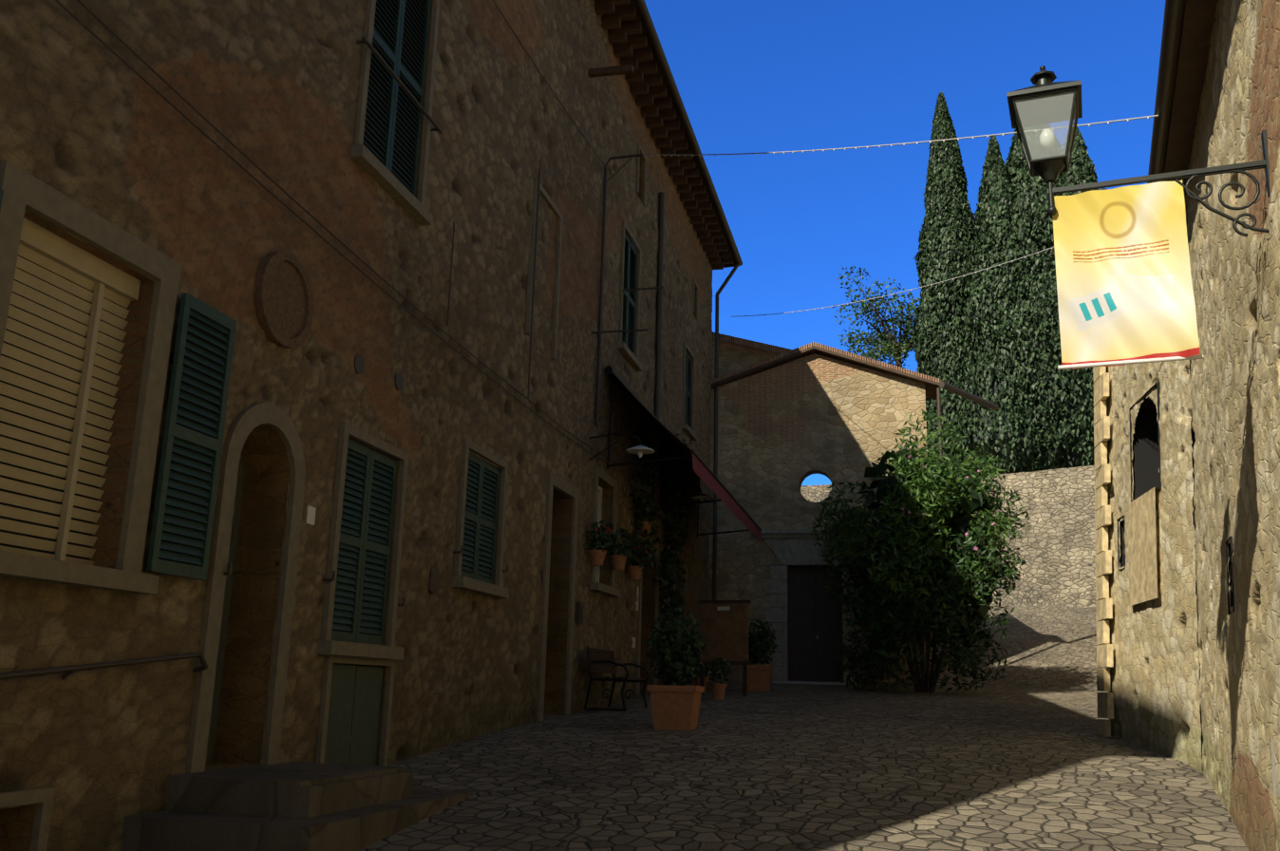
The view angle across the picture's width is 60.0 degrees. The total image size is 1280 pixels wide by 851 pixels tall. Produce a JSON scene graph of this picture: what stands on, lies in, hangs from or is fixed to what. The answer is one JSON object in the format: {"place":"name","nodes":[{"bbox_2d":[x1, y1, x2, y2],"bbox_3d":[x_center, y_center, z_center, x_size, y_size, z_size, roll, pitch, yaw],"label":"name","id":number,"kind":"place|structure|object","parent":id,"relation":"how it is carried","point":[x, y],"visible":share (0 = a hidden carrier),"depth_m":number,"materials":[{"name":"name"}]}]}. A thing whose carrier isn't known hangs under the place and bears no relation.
{"place":"outdoors","nodes":[
{"label":"outdoors","id":0,"kind":"place"},
{"bbox_2d":[29,490,1248,850],"bbox_3d":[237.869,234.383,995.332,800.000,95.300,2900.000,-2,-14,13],"label":"ground","id":1,"kind":"structure","parent":0,"point":[1023,755],"depth_m":9.68,"materials":[{"name":"stone"}]},
{"bbox_2d":[0,0,713,850],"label":"building wall","id":2,"kind":"structure","parent":1,"relation":"on","point":[93,123],"depth_m":9.96,"materials":[{"name":"beige stone"}]},
{"bbox_2d":[604,365,761,542],"bbox_3d":[1.097,0.858,21.429,1.465,1.720,8.600,-2,-14,13],"label":"shop awning","id":3,"kind":"object","parent":2,"relation":"attached to","point":[702,470],"visible":0.96,"depth_m":19.39,"materials":[{"name":"red fabric"}]},
{"bbox_2d":[0,0,742,850],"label":"building","id":4,"kind":"structure","parent":1,"relation":"on","point":[76,317],"depth_m":8.05,"materials":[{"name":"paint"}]},
{"bbox_2d":[642,114,1159,317],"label":"string lights","id":5,"kind":"object","parent":4,"relation":"attached to","point":[958,139],"visible":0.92,"depth_m":13.85,"materials":[{"name":"grey"}]},
{"bbox_2d":[583,646,650,711],"bbox_3d":[-0.320,3.750,16.358,0.653,0.887,1.500,-2,-14,13],"label":"bench","id":6,"kind":"object","parent":1,"relation":"on","point":[608,661],"visible":1,"depth_m":16.01,"materials":[{"name":"black metal"}]},
{"bbox_2d":[584,432,773,730],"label":"shop fittings","id":7,"kind":"object","parent":1,"relation":"on","point":[724,624],"visible":0.88,"depth_m":20.40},
{"bbox_2d":[585,423,777,685],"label":"potted plants","id":8,"kind":"object","parent":1,"relation":"on","point":[673,657],"visible":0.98,"depth_m":19.40,"materials":[{"name":"green plant"}]},
{"bbox_2d":[707,331,998,685],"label":"building","id":9,"kind":"structure","parent":1,"relation":"on","point":[789,421],"depth_m":27.08,"materials":[{"name":"stone"}]},
{"bbox_2d":[851,278,915,367],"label":"tree branches","id":10,"kind":"object","parent":1,"relation":"on","point":[898,362],"visible":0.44,"depth_m":48.06,"materials":[{"name":"brown plant"}]},
{"bbox_2d":[832,265,921,368],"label":"broadleaf tree leaves","id":11,"kind":"object","parent":10,"relation":"attached to","point":[880,336],"visible":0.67,"depth_m":48.15,"materials":[{"name":"green plant"}]},
{"bbox_2d":[811,408,1030,692],"bbox_3d":[5.920,2.661,23.402,4.483,5.938,4.320,-2,-14,13],"label":"oleander bush","id":12,"kind":"object","parent":1,"relation":"on","point":[913,496],"visible":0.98,"depth_m":22.46,"materials":[{"name":"green plant"}]},
{"bbox_2d":[855,506,987,692],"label":"oleander stems","id":13,"kind":"object","parent":1,"relation":"on","point":[927,683],"visible":0.31,"depth_m":22.61,"materials":[{"name":"brown plant"}]},
{"bbox_2d":[909,91,978,474],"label":"cypress tree","id":14,"kind":"object","parent":1,"relation":"on","point":[945,157],"visible":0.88,"depth_m":46.03,"materials":[{"name":"green plant"}]},
{"bbox_2d":[800,465,1097,607],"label":"retaining wall","id":15,"kind":"structure","parent":1,"relation":"on","point":[1058,543],"depth_m":38.65,"materials":[{"name":"stone"}]},
{"bbox_2d":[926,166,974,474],"bbox_3d":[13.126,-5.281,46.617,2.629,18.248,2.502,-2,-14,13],"label":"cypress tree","id":16,"kind":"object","parent":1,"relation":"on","point":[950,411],"visible":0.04,"depth_m":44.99,"materials":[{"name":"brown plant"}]},
{"bbox_2d":[954,135,1055,474],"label":"cypress tree","id":17,"kind":"object","parent":1,"relation":"on","point":[995,188],"depth_m":43.49,"materials":[{"name":"green plant"}]},
{"bbox_2d":[992,123,1093,472],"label":"cypress tree","id":18,"kind":"object","parent":1,"relation":"on","point":[1018,173],"visible":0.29,"depth_m":42.68,"materials":[{"name":"green plant"}]},
{"bbox_2d":[1017,154,1091,470],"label":"cypress tree","id":19,"kind":"object","parent":1,"relation":"on","point":[1046,387],"visible":0.02,"depth_m":42.38,"materials":[{"name":"green plant"}]},
{"bbox_2d":[1045,121,1099,468],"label":"cypress tree","id":20,"kind":"object","parent":1,"relation":"on","point":[1081,159],"visible":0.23,"depth_m":44.50,"materials":[{"name":"green plant"}]},
{"bbox_2d":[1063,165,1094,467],"bbox_3d":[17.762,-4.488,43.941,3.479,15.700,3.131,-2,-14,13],"label":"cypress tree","id":21,"kind":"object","parent":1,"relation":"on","point":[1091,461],"depth_m":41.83,"materials":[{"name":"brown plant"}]},
{"bbox_2d":[1105,189,1202,771],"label":"building wall","id":22,"kind":"structure","parent":1,"relation":"on","point":[1154,680],"depth_m":11.46,"materials":[{"name":"beige stone"}]},
{"bbox_2d":[1092,0,1276,794],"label":"building","id":23,"kind":"structure","parent":1,"relation":"on","point":[1187,28],"depth_m":11.82,"materials":[{"name":"stone"}]},
{"bbox_2d":[1185,0,1279,850],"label":"building wall","id":24,"kind":"structure","parent":23,"relation":"attached to","point":[1235,378],"depth_m":7.18,"materials":[{"name":"beige stone"}]},
{"bbox_2d":[1006,65,1269,236],"bbox_3d":[2.794,-1.565,6.260,1.312,1.228,0.400,-4,-14,22],"label":"street lantern","id":25,"kind":"object","parent":24,"relation":"attached to","point":[1044,100],"visible":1,"depth_m":6.34,"materials":[{"name":"grey paint"}]},
{"bbox_2d":[1052,180,1200,366],"bbox_3d":[2.672,-0.837,6.138,0.685,1.020,0.084,-5,-15,26],"label":"banner","id":26,"kind":"object","parent":25,"relation":"attached to","point":[1124,287],"visible":0.96,"depth_m":6.14,"materials":[{"name":"yellow fabric"}]},
{"bbox_2d":[1058,354,1203,369],"bbox_3d":[2.655,-0.343,6.013,0.720,0.021,0.024,-4,-14,22],"label":"banner rod","id":27,"kind":"object","parent":26,"relation":"attached to","point":[1127,362],"visible":1,"depth_m":6.00,"materials":[{"name":"white metal"}]},
{"bbox_2d":[633,0,1165,485],"label":"sky","id":28,"kind":"structure","parent":0,"point":[750,76],"materials":[{"name":"blue"}]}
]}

